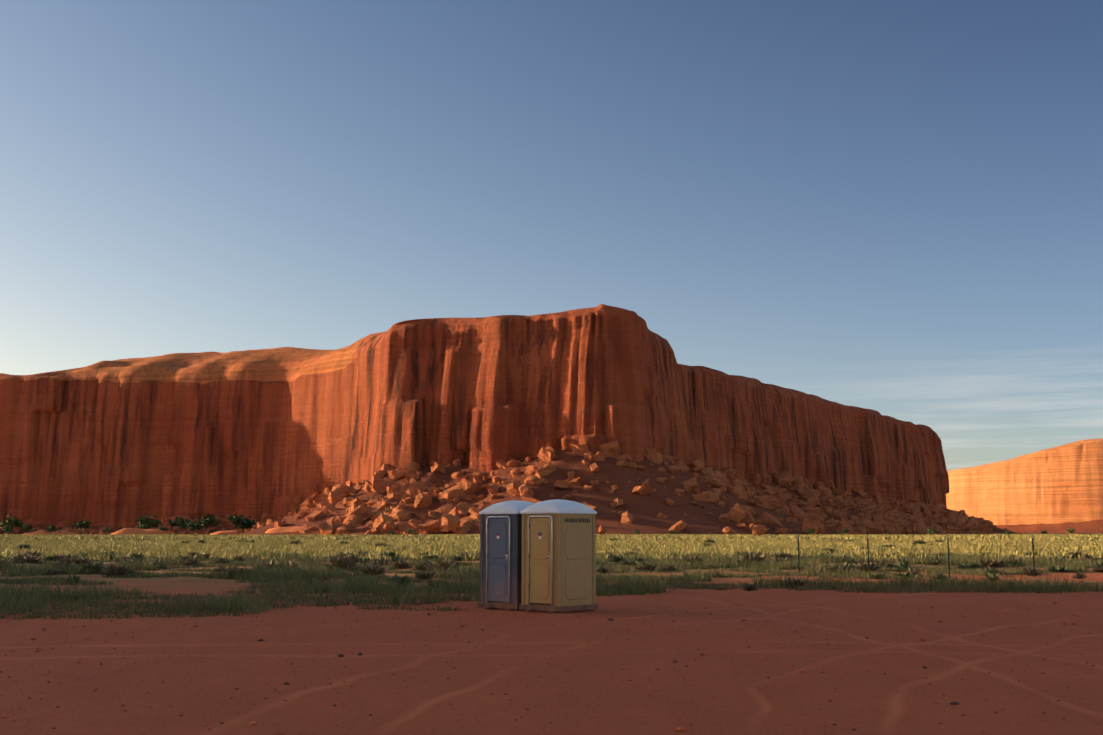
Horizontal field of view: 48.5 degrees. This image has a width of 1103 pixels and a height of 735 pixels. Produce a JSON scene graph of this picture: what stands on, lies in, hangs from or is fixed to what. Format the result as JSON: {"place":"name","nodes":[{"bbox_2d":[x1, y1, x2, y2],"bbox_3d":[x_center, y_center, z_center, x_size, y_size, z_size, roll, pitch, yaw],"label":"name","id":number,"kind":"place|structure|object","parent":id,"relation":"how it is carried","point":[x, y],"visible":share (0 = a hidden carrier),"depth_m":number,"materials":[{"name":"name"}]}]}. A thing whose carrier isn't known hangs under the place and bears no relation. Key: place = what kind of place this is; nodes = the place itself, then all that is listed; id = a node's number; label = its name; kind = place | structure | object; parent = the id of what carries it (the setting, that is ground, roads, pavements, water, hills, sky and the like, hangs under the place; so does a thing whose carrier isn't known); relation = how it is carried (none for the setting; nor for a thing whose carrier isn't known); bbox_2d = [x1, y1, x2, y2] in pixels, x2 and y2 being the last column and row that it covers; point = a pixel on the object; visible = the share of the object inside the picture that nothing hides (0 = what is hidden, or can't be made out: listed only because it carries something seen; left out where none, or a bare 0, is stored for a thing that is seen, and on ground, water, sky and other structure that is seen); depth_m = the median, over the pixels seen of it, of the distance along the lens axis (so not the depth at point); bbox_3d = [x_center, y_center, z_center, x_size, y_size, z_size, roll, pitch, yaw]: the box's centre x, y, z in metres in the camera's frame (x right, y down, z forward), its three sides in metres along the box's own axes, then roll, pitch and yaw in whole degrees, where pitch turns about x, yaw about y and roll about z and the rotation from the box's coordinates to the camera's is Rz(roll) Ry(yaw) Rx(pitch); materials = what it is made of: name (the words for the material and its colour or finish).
{"place":"outdoors","nodes":[
{"label":"outdoors","id":0,"kind":"place"},
{"bbox_2d":[22,526,319,534],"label":"sand dunes","id":1,"kind":"structure","parent":0,"point":[139,531],"depth_m":624.34,"materials":[{"name":"sand"}]},
{"bbox_2d":[0,304,949,528],"bbox_3d":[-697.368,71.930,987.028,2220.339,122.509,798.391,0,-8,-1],"label":"mesa cliff","id":2,"kind":"structure","parent":0,"point":[253,434],"depth_m":738.40,"materials":[{"name":"stone"}]},
{"bbox_2d":[0,533,1102,734],"bbox_3d":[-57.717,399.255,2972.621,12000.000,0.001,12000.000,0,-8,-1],"label":"ground","id":3,"kind":"structure","parent":0,"point":[781,711],"depth_m":15.77,"materials":[{"name":"red soil"}]},
{"bbox_2d":[478,500,534,610],"bbox_3d":[-0.801,4.243,27.842,1.190,2.436,1.320,-6,-10,39],"label":"portable toilet","id":4,"kind":"object","parent":3,"relation":"on","point":[500,553],"visible":0.69,"depth_m":27.34,"materials":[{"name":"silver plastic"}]},
{"bbox_2d":[0,448,1014,534],"bbox_3d":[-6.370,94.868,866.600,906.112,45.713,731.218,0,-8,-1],"label":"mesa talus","id":5,"kind":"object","parent":3,"relation":"on","point":[644,510],"visible":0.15,"depth_m":577.45,"materials":[{"name":"brown stone"}]},
{"bbox_2d":[0,440,1009,534],"bbox_3d":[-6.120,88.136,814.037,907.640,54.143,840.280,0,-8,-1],"label":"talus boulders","id":6,"kind":"object","parent":5,"relation":"on","point":[383,516],"visible":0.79,"depth_m":607.78,"materials":[{"name":"brown stone"}]},
{"bbox_2d":[22,456,1001,532],"bbox_3d":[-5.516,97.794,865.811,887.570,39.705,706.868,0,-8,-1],"label":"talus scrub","id":7,"kind":"object","parent":3,"relation":"on","point":[438,499],"visible":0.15,"depth_m":642.23,"materials":[{"name":"green plant"}]},
{"bbox_2d":[41,594,1022,725],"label":"pebbles","id":8,"kind":"object","parent":3,"relation":"on","point":[673,661],"visible":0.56,"depth_m":19.35,"materials":[{"name":"red stone"}]},
{"bbox_2d":[0,514,1075,534],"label":"shrubs","id":9,"kind":"object","parent":3,"relation":"on","point":[207,521],"visible":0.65,"depth_m":644.97,"materials":[{"name":"green plant"}]},
{"bbox_2d":[0,602,1102,734],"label":"stones","id":10,"kind":"object","parent":3,"relation":"on","point":[681,729],"visible":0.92,"depth_m":17.40,"materials":[{"name":"red stone"}]},
{"bbox_2d":[0,534,1102,590],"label":"shrubs","id":11,"kind":"object","parent":3,"relation":"on","point":[351,561],"visible":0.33,"depth_m":56.63,"materials":[{"name":"green plant"}]},
{"bbox_2d":[519,499,597,612],"bbox_3d":[0.159,4.134,27.023,1.190,2.436,1.320,-7,-10,41],"label":"portable toilet","id":12,"kind":"object","parent":3,"relation":"on","point":[558,556],"visible":0.98,"depth_m":26.60,"materials":[{"name":"beige plastic"}]},
{"bbox_2d":[798,535,1069,576],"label":"fence t-posts","id":13,"kind":"object","parent":3,"relation":"on","point":[868,557],"visible":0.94,"depth_m":47.96,"materials":[{"name":"metal"}]},
{"bbox_2d":[995,520,1102,532],"bbox_3d":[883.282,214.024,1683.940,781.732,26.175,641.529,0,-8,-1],"label":"distant slope","id":14,"kind":"structure","parent":3,"relation":"on","point":[1093,526],"depth_m":1557.36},
{"bbox_2d":[0,549,1102,619],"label":"grass","id":15,"kind":"structure","parent":0,"point":[13,600],"depth_m":37.09,"materials":[{"name":"green plant"}]},
{"bbox_2d":[0,538,1102,560],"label":"grass","id":16,"kind":"structure","parent":0,"point":[231,548],"depth_m":112.85,"materials":[{"name":"green plant"}]},
{"bbox_2d":[0,534,1102,540],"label":"grass","id":17,"kind":"structure","parent":0,"point":[634,537],"depth_m":264.29,"materials":[{"name":"green plant"}]},
{"bbox_2d":[0,0,1102,470],"label":"sky","id":18,"kind":"structure","parent":0,"point":[893,208],"materials":[{"name":"blue"}]},
{"bbox_2d":[946,438,1102,524],"bbox_3d":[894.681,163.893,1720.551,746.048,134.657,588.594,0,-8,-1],"label":"butte","id":19,"kind":"object","parent":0,"point":[1060,484],"visible":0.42,"depth_m":1607.19,"materials":[{"name":"orange stone"}]}
]}

